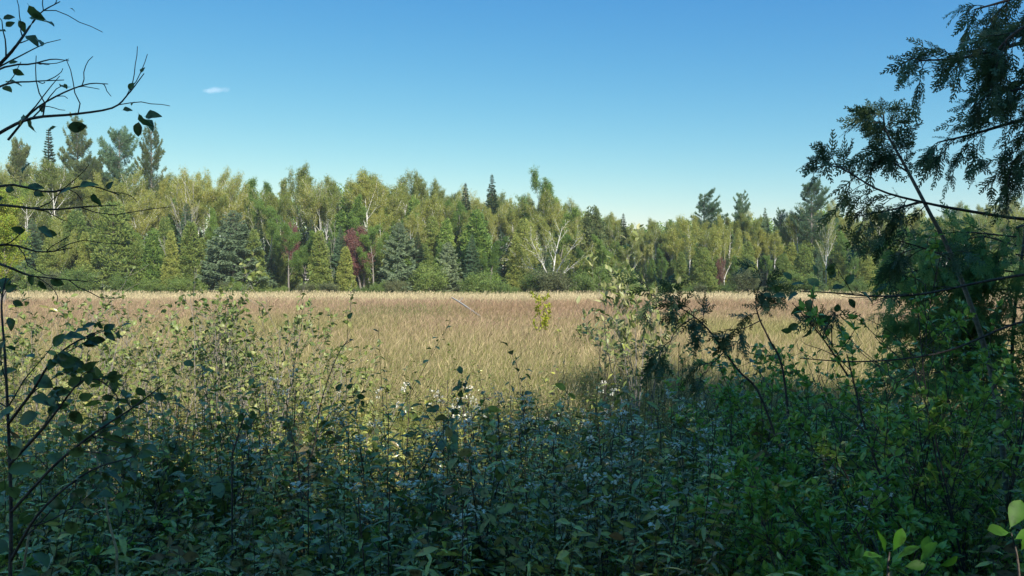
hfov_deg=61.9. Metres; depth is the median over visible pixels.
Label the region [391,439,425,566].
aster plant
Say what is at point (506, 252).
fir tree
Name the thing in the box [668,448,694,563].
aster plant
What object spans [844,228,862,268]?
birch tree
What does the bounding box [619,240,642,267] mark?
birch tree
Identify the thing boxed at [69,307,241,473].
alder shrub
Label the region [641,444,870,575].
dogwood bush
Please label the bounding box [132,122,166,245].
pine tree
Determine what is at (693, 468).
aster plant
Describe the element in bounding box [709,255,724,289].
cedar tree
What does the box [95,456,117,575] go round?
dry stalk
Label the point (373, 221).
birch tree
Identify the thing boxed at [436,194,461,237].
birch tree
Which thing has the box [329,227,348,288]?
fir tree
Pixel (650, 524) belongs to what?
aster plant
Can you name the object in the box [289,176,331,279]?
birch tree
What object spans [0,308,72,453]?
alder shrub
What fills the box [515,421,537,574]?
aster plant
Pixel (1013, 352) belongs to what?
dogwood bush
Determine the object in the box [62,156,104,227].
birch tree
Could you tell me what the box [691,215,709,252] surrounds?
birch tree
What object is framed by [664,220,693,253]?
birch tree
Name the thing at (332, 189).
birch tree
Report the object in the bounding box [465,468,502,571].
aster plant
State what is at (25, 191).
aspen tree
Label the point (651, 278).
cedar tree
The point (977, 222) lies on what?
birch tree
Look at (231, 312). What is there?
alder shrub
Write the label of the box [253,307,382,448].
alder shrub
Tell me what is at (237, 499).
aster plant
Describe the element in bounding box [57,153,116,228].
pine tree
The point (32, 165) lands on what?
birch tree
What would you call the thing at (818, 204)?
pine tree
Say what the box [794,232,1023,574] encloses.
dogwood bush
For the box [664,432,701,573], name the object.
aster plant
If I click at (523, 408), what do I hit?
aster plant
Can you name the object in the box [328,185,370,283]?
birch tree
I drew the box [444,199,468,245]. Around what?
aspen tree
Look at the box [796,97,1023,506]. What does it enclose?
cedar tree
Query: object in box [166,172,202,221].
birch tree
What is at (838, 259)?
cedar tree
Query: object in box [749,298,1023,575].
dogwood bush
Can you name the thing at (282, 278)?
cedar tree
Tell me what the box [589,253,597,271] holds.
cedar tree
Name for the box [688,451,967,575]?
dogwood bush
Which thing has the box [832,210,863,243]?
birch tree
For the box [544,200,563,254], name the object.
birch tree
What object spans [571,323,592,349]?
meadow sapling
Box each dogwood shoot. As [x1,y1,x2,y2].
[863,528,957,575]
[987,500,1023,575]
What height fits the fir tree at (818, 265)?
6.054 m
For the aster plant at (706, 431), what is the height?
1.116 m
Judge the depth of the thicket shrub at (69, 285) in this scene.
106.48 m
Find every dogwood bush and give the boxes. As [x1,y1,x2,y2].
[0,483,220,575]
[156,493,370,574]
[368,500,521,575]
[584,538,695,575]
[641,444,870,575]
[663,341,966,531]
[673,367,870,571]
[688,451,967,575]
[701,349,1023,555]
[725,448,1023,575]
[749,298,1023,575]
[778,339,1018,575]
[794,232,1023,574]
[799,371,999,560]
[847,296,1023,527]
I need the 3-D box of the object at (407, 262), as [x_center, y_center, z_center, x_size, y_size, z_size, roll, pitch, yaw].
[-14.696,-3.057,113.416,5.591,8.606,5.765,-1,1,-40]
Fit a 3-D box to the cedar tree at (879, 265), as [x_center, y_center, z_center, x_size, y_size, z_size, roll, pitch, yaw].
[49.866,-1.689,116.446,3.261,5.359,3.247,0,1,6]
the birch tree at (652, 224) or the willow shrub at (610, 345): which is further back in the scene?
the birch tree at (652, 224)
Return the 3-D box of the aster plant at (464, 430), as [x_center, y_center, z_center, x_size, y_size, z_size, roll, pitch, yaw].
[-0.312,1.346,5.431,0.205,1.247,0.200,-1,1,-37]
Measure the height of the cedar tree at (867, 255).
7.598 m
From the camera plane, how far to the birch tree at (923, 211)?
141.66 m
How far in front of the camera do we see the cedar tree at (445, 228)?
120.50 m
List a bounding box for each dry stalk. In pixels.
[22,516,34,568]
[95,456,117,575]
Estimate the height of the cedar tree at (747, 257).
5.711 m
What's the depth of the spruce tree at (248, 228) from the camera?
128.29 m
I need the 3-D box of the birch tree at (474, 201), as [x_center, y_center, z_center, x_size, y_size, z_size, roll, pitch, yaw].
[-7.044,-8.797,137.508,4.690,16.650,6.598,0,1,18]
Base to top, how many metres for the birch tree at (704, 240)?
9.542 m
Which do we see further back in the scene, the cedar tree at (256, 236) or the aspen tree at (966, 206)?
the aspen tree at (966, 206)
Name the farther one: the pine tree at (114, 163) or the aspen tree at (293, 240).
the pine tree at (114, 163)
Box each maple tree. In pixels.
[281,222,300,286]
[342,225,377,288]
[715,256,725,285]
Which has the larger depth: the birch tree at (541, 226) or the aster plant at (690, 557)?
the birch tree at (541, 226)
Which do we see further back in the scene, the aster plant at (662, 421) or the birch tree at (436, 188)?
the birch tree at (436, 188)
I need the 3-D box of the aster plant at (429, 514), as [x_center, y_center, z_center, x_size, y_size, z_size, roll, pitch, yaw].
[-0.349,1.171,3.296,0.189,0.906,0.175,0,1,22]
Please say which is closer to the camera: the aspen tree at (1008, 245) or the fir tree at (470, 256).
the fir tree at (470, 256)
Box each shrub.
[0,259,148,460]
[0,299,94,479]
[0,302,171,469]
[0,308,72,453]
[11,271,19,292]
[13,263,48,292]
[25,287,48,295]
[38,268,62,293]
[43,295,200,483]
[50,264,98,293]
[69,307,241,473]
[79,270,111,293]
[87,297,254,471]
[96,281,224,461]
[107,271,134,292]
[127,288,145,293]
[137,276,166,294]
[149,276,177,293]
[157,258,297,474]
[164,276,210,294]
[181,284,306,441]
[190,317,363,504]
[196,251,356,463]
[196,271,333,472]
[218,281,249,293]
[219,279,229,292]
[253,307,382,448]
[255,286,266,292]
[273,285,289,293]
[290,366,399,464]
[292,282,316,292]
[317,281,339,293]
[354,286,369,293]
[369,280,386,294]
[383,277,409,293]
[397,342,571,531]
[408,256,462,294]
[447,278,463,291]
[454,268,506,293]
[495,282,521,294]
[518,266,559,292]
[527,266,574,292]
[566,287,580,293]
[567,265,612,293]
[576,223,696,442]
[582,308,642,401]
[583,260,634,293]
[621,283,640,290]
[627,307,705,445]
[645,280,675,292]
[679,286,694,292]
[692,283,707,295]
[714,282,735,293]
[724,267,762,295]
[770,270,822,293]
[830,281,857,292]
[846,275,870,293]
[975,272,1011,291]
[1004,258,1023,292]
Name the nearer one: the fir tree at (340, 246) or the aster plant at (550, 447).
the aster plant at (550, 447)
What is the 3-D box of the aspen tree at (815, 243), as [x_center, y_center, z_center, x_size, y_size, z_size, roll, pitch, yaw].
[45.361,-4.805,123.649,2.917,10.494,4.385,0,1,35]
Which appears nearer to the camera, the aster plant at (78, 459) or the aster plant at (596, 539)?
the aster plant at (596, 539)
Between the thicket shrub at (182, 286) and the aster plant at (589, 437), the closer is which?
the aster plant at (589, 437)
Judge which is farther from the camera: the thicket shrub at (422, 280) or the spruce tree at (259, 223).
the spruce tree at (259, 223)
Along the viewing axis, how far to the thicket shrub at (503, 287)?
107.29 m
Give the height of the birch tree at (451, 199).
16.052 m
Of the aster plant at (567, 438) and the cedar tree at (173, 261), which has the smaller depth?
the aster plant at (567, 438)
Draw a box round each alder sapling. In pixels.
[0,276,193,575]
[216,410,257,575]
[263,416,332,565]
[297,312,364,557]
[399,366,472,564]
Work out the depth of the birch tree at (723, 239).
126.23 m
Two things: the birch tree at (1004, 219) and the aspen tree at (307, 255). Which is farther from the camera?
the birch tree at (1004, 219)
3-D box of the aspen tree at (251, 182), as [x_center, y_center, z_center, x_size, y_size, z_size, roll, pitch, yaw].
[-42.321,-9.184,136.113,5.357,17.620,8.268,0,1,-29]
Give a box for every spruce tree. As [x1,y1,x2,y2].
[34,128,59,221]
[37,234,48,271]
[244,205,252,244]
[253,209,266,273]
[302,216,314,280]
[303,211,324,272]
[410,232,427,290]
[454,182,471,247]
[483,175,503,265]
[616,213,635,273]
[622,237,636,275]
[636,244,644,278]
[639,263,648,285]
[665,251,672,264]
[762,229,777,284]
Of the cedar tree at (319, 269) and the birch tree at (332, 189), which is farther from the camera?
the birch tree at (332, 189)
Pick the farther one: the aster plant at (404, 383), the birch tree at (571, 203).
the birch tree at (571, 203)
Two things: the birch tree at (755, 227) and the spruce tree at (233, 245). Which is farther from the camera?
the birch tree at (755, 227)
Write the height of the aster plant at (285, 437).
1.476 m
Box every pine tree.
[0,136,36,219]
[56,112,94,224]
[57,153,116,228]
[92,233,126,291]
[96,125,146,238]
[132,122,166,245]
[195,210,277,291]
[202,241,240,292]
[370,222,417,292]
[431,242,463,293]
[690,188,728,241]
[732,189,751,243]
[773,208,789,249]
[790,177,840,262]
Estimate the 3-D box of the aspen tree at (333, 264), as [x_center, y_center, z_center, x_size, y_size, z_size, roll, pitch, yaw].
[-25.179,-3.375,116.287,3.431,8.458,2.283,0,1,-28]
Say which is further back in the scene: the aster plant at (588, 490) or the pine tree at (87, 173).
the pine tree at (87, 173)
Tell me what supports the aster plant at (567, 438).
on the ground at (424, 422)
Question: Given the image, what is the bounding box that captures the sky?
[0,0,1023,263]
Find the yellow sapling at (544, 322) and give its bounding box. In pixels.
[530,290,552,337]
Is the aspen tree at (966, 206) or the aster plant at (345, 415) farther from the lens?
the aspen tree at (966, 206)
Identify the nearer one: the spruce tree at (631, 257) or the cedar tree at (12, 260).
the cedar tree at (12, 260)
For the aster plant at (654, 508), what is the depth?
3.05 m
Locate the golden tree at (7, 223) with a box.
[0,184,33,302]
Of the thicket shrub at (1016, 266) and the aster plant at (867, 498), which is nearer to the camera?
the aster plant at (867, 498)
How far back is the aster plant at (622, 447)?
4.74 m
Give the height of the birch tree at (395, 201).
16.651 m
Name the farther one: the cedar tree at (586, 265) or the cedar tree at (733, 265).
the cedar tree at (586, 265)
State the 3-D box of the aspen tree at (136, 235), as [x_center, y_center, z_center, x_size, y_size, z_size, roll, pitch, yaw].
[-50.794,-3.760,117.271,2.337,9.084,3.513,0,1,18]
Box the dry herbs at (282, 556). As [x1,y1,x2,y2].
[0,330,1023,575]
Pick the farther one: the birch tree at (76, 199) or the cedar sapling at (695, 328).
the birch tree at (76, 199)
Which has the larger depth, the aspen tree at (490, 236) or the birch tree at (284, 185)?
the birch tree at (284, 185)
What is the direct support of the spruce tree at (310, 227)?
on the ground at (424, 422)
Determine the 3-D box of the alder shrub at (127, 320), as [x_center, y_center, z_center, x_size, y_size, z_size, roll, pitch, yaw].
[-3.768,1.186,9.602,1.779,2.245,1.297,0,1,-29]
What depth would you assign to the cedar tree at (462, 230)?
120.58 m
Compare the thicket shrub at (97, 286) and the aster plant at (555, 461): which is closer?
the aster plant at (555, 461)
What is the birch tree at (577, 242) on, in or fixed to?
on the ground at (424, 422)
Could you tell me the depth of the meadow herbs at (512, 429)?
13.29 m
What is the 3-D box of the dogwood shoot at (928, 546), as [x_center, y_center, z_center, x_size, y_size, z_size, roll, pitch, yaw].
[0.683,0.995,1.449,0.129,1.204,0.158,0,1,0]
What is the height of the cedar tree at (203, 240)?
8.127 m
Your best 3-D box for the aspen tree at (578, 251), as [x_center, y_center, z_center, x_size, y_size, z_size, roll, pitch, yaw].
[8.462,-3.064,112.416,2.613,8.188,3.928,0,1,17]
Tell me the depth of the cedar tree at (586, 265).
116.84 m
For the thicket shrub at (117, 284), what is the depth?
109.06 m
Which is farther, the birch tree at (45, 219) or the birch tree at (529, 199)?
the birch tree at (529, 199)
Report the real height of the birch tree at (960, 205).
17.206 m
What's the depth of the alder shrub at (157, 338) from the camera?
10.45 m
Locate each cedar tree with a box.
[0,249,18,272]
[15,233,31,269]
[34,237,69,290]
[52,216,66,232]
[53,209,95,275]
[72,199,144,293]
[74,231,94,292]
[121,241,152,290]
[134,227,165,288]
[155,217,176,247]
[159,230,181,293]
[163,197,187,252]
[175,221,208,291]
[187,236,207,274]
[196,226,204,238]
[238,228,272,291]
[264,228,279,276]
[270,240,298,282]
[275,253,296,291]
[284,230,308,285]
[305,230,334,292]
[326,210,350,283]
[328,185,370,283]
[335,246,356,293]
[346,243,362,287]
[359,239,385,291]
[371,205,396,283]
[377,252,390,283]
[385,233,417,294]
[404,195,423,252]
[419,243,434,288]
[420,216,438,271]
[430,241,446,289]
[432,218,458,267]
[454,207,501,292]
[454,222,471,259]
[502,218,542,277]
[504,249,515,289]
[505,235,526,292]
[517,252,533,288]
[552,254,565,285]
[559,259,574,292]
[570,205,611,278]
[573,261,589,291]
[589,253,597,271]
[605,257,619,269]
[608,240,624,265]
[621,261,634,288]
[646,258,657,286]
[655,243,667,278]
[658,262,672,283]
[666,259,677,283]
[674,252,688,292]
[685,247,723,293]
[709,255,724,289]
[721,265,727,282]
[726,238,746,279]
[727,255,739,292]
[741,241,756,269]
[742,254,754,293]
[771,253,794,285]
[773,231,788,267]
[784,242,797,273]
[792,245,817,289]
[795,240,816,278]
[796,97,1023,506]
[817,258,829,287]
[825,230,855,288]
[827,244,847,292]
[851,200,1023,477]
[854,256,872,289]
[856,241,875,278]
[858,256,876,293]
[873,257,880,272]
[880,0,1023,226]
[1009,252,1020,266]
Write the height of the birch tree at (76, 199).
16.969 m
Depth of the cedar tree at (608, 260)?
112.76 m
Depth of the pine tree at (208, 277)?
112.83 m
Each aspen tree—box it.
[8,181,52,256]
[130,230,148,257]
[204,206,219,244]
[237,177,259,237]
[252,199,298,261]
[254,179,282,242]
[271,222,307,291]
[296,239,312,284]
[309,231,330,263]
[324,238,337,273]
[334,194,378,243]
[355,224,388,282]
[386,212,418,251]
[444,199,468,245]
[475,218,493,269]
[481,236,509,279]
[514,167,555,237]
[537,196,565,257]
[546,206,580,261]
[564,233,586,285]
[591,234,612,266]
[656,248,667,278]
[680,232,708,259]
[760,255,774,286]
[798,221,820,245]
[812,220,837,278]
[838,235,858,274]
[884,223,908,258]
[905,226,915,264]
[939,209,946,220]
[959,204,970,218]
[989,218,1018,259]
[995,232,1017,261]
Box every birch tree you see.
[0,159,20,178]
[0,170,25,227]
[4,178,50,237]
[5,158,57,218]
[20,185,52,249]
[25,156,78,220]
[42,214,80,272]
[48,159,87,221]
[53,178,86,224]
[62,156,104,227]
[77,200,131,237]
[81,178,126,233]
[86,169,115,222]
[108,165,147,240]
[117,203,143,241]
[120,187,164,245]
[124,188,174,242]
[142,178,168,234]
[145,172,174,221]
[163,165,215,233]
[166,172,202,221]
[166,173,187,216]
[192,187,229,239]
[194,165,231,237]
[206,174,241,237]
[211,168,254,225]
[240,185,291,271]
[264,190,292,241]
[278,162,316,232]
[278,178,290,222]
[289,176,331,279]
[298,180,340,238]
[320,173,342,240]
[324,177,361,225]
[339,168,389,282]
[351,166,388,226]
[360,178,406,223]
[365,208,393,254]
[380,183,422,233]
[383,169,429,214]
[401,168,428,218]
[402,210,428,250]
[412,192,445,237]
[420,178,446,222]
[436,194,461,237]
[439,188,461,235]
[457,185,483,225]
[460,202,484,229]
[470,192,496,214]
[483,204,496,241]
[485,203,515,265]
[493,189,516,246]
[498,196,529,239]
[499,214,600,291]
[501,197,518,242]
[509,200,538,237]
[523,187,568,259]
[523,213,553,262]
[526,192,542,240]
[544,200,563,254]
[561,196,587,276]
[565,212,582,275]
[597,212,622,239]
[602,215,620,245]
[605,223,633,252]
[616,222,636,242]
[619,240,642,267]
[630,226,649,250]
[638,224,665,257]
[638,229,649,271]
[638,244,655,283]
[640,217,662,255]
[661,213,725,279]
[662,224,678,260]
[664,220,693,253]
[664,228,679,263]
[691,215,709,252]
[696,228,722,259]
[707,212,743,282]
[712,223,731,255]
[718,216,745,257]
[731,210,762,238]
[738,210,761,245]
[743,227,766,266]
[749,215,762,261]
[761,228,784,267]
[778,208,810,257]
[812,205,822,245]
[813,198,847,236]
[816,206,836,284]
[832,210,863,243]
[835,217,845,247]
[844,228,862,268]
[846,215,870,244]
[861,204,891,237]
[868,208,892,247]
[895,211,913,254]
[907,218,925,251]
[910,205,939,228]
[916,227,936,250]
[929,215,949,231]
[937,227,957,265]
[950,201,962,217]
[960,212,973,224]
[971,213,988,244]
[976,204,994,222]
[976,214,1005,253]
[981,206,992,222]
[982,222,1000,254]
[994,208,1023,248]
[995,198,1023,229]
[1003,218,1021,250]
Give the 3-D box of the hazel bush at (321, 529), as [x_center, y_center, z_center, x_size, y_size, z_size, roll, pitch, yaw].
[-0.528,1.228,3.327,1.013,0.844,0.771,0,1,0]
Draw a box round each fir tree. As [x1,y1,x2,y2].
[13,218,46,273]
[176,204,196,253]
[265,246,281,288]
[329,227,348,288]
[458,235,481,291]
[494,261,501,291]
[497,232,508,280]
[537,246,551,271]
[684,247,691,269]
[722,248,729,271]
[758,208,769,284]
[762,257,773,286]
[812,251,825,291]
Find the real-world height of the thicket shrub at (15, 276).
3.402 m
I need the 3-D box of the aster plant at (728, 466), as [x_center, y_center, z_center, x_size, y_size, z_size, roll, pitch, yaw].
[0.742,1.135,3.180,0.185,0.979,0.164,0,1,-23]
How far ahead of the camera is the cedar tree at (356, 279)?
116.23 m
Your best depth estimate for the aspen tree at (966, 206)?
235.65 m
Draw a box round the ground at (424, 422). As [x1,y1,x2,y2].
[16,286,981,564]
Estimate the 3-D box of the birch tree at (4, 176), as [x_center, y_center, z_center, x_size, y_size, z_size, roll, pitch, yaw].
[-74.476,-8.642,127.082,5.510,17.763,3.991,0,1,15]
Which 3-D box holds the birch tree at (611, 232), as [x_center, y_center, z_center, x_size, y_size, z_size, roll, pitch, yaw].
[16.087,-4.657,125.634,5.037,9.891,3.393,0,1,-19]
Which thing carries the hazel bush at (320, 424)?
on the ground at (424, 422)
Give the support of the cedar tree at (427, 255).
on the ground at (424, 422)
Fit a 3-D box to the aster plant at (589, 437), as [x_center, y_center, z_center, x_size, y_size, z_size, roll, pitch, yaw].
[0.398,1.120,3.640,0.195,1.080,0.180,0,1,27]
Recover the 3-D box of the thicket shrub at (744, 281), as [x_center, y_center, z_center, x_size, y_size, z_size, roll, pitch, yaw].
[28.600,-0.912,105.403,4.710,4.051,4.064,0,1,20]
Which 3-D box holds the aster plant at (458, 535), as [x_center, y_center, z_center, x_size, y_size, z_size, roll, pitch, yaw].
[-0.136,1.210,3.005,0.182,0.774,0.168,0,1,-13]
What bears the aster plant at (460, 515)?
on the ground at (424, 422)
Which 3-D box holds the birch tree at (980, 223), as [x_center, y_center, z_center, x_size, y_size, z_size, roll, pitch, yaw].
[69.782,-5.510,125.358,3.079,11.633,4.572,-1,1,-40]
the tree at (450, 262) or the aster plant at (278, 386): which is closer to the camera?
the aster plant at (278, 386)
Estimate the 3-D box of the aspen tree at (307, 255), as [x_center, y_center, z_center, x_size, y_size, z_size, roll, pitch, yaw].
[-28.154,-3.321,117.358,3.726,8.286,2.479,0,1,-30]
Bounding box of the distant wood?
[143,182,993,272]
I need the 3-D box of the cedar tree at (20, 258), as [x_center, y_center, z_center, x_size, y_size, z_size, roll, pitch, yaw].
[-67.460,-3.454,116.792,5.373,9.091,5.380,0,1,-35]
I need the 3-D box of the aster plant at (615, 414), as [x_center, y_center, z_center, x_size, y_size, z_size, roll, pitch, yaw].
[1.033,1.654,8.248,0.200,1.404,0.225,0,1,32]
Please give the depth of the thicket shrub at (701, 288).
105.97 m
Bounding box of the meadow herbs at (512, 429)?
[0,331,1023,523]
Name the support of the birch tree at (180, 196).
on the ground at (424, 422)
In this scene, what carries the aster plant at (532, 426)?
on the ground at (424, 422)
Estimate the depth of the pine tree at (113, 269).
112.22 m
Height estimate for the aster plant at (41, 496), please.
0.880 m
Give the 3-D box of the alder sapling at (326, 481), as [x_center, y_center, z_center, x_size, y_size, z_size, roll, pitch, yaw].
[-0.914,1.084,3.655,0.228,1.124,0.230,0,1,-35]
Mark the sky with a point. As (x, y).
(637, 109)
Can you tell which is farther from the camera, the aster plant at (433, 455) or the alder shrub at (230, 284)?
the alder shrub at (230, 284)
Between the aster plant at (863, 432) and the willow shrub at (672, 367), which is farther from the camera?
the willow shrub at (672, 367)
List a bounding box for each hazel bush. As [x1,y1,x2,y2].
[0,424,233,575]
[21,387,293,575]
[199,414,391,555]
[267,491,504,575]
[415,421,661,575]
[562,392,821,559]
[664,336,864,557]
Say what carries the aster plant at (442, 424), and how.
on the ground at (424, 422)
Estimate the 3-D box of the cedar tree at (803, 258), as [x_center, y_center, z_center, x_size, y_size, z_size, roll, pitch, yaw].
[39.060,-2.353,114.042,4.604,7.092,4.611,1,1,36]
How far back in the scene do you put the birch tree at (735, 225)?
128.63 m
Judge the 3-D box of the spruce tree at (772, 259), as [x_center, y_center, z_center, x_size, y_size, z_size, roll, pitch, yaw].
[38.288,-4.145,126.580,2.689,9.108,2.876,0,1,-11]
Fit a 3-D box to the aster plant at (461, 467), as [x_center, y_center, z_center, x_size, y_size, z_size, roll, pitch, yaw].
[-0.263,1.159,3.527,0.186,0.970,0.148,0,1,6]
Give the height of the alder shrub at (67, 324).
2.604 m
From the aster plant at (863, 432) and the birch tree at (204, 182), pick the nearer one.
the aster plant at (863, 432)
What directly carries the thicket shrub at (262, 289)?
on the ground at (424, 422)
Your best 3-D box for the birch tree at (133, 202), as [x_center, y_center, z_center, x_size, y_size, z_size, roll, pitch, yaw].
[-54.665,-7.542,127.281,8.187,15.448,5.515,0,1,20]
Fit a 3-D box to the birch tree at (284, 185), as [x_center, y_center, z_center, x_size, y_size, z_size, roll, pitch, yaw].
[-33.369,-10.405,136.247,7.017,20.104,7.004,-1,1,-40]
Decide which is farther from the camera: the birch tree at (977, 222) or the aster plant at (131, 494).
the birch tree at (977, 222)
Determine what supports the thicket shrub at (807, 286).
on the ground at (424, 422)
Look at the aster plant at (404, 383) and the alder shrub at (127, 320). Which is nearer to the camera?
the aster plant at (404, 383)
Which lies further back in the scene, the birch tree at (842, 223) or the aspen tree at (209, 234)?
the birch tree at (842, 223)
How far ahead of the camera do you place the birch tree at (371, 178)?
140.49 m
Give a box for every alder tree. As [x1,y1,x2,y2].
[0,0,168,302]
[763,261,1023,376]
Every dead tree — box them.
[171,183,199,234]
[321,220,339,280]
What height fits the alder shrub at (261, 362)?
2.065 m
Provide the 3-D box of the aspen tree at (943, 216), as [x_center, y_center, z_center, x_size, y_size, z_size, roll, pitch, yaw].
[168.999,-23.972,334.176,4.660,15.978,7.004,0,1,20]
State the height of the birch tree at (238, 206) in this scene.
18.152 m
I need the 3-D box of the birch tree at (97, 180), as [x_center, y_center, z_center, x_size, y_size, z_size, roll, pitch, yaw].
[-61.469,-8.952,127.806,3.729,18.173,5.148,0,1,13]
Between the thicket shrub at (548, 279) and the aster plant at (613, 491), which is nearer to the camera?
the aster plant at (613, 491)
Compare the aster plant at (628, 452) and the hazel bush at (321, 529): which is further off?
the aster plant at (628, 452)
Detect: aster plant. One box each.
[19,482,53,568]
[63,425,94,512]
[113,447,148,570]
[184,407,205,465]
[218,436,259,572]
[248,435,278,555]
[256,376,281,520]
[268,368,298,533]
[280,389,310,509]
[290,464,324,575]
[329,404,361,532]
[335,391,350,457]
[344,482,381,575]
[349,434,389,575]
[371,411,398,574]
[373,480,418,575]
[374,388,397,490]
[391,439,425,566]
[396,382,416,546]
[414,471,449,569]
[415,433,445,556]
[424,394,442,523]
[425,420,457,548]
[431,380,457,511]
[435,451,467,575]
[437,387,463,513]
[437,395,446,474]
[448,503,485,574]
[449,401,473,502]
[451,528,482,575]
[454,424,479,568]
[455,385,477,514]
[456,445,495,575]
[460,394,479,515]
[462,409,486,534]
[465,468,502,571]
[471,456,508,575]
[487,392,511,544]
[496,419,522,558]
[502,391,517,523]
[504,421,518,502]
[513,390,534,543]
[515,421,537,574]
[515,470,542,575]
[521,398,542,526]
[525,412,555,546]
[535,424,570,544]
[540,429,564,574]
[542,420,558,485]
[543,418,558,496]
[559,411,575,528]
[559,415,577,524]
[560,390,571,481]
[572,419,597,531]
[572,456,606,575]
[579,503,616,575]
[585,423,618,563]
[596,417,621,539]
[596,474,624,575]
[598,380,616,468]
[601,450,629,561]
[602,388,616,469]
[603,402,618,486]
[606,415,635,542]
[612,386,627,488]
[612,421,642,525]
[616,411,640,513]
[619,511,660,575]
[620,424,644,564]
[624,409,641,501]
[640,424,677,549]
[645,389,673,470]
[651,502,689,575]
[657,389,671,466]
[661,404,682,537]
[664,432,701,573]
[668,395,684,528]
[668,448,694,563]
[673,502,714,573]
[679,437,702,564]
[688,392,704,522]
[695,418,723,492]
[695,442,728,566]
[700,461,734,569]
[755,439,778,467]
[817,452,850,560]
[825,500,867,575]
[845,483,891,567]
[856,407,875,500]
[935,428,970,514]
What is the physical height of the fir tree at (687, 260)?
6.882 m
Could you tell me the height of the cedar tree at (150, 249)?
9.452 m
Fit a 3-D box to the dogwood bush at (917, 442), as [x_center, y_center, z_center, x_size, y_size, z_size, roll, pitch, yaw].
[2.656,1.295,5.662,1.596,1.442,1.183,-1,1,-36]
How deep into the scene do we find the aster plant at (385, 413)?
7.12 m
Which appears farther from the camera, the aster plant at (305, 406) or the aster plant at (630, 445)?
the aster plant at (305, 406)
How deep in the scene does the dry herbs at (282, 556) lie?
3.32 m
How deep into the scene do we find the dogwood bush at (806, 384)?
4.57 m
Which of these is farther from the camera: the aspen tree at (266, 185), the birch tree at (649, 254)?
the aspen tree at (266, 185)
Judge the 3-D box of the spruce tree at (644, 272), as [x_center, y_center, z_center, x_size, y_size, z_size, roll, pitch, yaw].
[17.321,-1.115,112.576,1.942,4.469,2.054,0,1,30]
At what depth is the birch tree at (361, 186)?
124.81 m
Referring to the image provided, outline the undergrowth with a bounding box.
[0,296,1023,575]
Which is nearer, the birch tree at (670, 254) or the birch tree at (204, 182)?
the birch tree at (670, 254)
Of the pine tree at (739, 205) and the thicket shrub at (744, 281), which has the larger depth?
the pine tree at (739, 205)
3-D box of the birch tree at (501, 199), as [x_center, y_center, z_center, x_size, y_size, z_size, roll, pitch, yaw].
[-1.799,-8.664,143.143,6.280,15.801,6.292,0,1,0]
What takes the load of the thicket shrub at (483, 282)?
on the ground at (424, 422)
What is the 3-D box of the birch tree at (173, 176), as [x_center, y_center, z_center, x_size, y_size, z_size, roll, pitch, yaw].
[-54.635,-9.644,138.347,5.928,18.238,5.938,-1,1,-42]
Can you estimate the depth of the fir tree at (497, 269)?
117.51 m
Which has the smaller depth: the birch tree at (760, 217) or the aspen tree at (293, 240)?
the aspen tree at (293, 240)
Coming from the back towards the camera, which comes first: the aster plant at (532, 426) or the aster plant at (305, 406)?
the aster plant at (532, 426)
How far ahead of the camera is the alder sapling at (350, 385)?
4.31 m
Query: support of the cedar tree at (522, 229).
on the ground at (424, 422)
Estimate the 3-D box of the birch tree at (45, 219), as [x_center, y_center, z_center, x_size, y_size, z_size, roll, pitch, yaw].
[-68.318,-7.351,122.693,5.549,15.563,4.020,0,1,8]
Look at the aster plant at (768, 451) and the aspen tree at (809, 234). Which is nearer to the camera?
the aster plant at (768, 451)
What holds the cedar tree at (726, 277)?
on the ground at (424, 422)
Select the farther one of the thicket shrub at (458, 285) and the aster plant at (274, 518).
the thicket shrub at (458, 285)
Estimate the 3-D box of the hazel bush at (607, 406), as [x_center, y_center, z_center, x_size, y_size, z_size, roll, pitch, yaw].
[1.184,1.325,5.245,1.718,1.280,1.527,0,1,0]
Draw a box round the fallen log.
[451,297,478,314]
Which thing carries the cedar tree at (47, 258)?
on the ground at (424, 422)
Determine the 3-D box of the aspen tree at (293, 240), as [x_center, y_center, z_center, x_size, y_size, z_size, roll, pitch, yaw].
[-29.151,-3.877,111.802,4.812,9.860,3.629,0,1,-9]
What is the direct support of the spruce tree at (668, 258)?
on the ground at (424, 422)
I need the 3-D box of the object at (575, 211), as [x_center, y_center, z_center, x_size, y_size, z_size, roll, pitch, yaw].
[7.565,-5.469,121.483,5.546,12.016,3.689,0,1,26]
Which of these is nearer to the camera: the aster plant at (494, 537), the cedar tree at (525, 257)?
the aster plant at (494, 537)
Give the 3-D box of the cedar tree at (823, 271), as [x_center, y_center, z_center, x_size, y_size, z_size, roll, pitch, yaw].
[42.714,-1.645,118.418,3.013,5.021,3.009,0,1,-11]
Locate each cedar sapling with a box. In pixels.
[613,266,780,447]
[705,257,860,446]
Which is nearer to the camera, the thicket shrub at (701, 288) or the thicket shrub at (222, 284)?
the thicket shrub at (701, 288)
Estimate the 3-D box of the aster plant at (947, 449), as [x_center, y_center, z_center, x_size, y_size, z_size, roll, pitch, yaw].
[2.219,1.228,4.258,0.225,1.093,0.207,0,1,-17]
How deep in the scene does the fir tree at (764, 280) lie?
116.27 m
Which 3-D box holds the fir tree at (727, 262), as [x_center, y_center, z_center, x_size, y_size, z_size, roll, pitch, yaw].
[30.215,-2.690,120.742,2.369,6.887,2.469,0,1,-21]
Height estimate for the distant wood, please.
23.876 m
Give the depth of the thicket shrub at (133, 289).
105.44 m
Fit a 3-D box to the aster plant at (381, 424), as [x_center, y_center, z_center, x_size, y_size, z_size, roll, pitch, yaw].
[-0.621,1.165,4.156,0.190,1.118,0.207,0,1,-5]
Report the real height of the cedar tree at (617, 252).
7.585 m

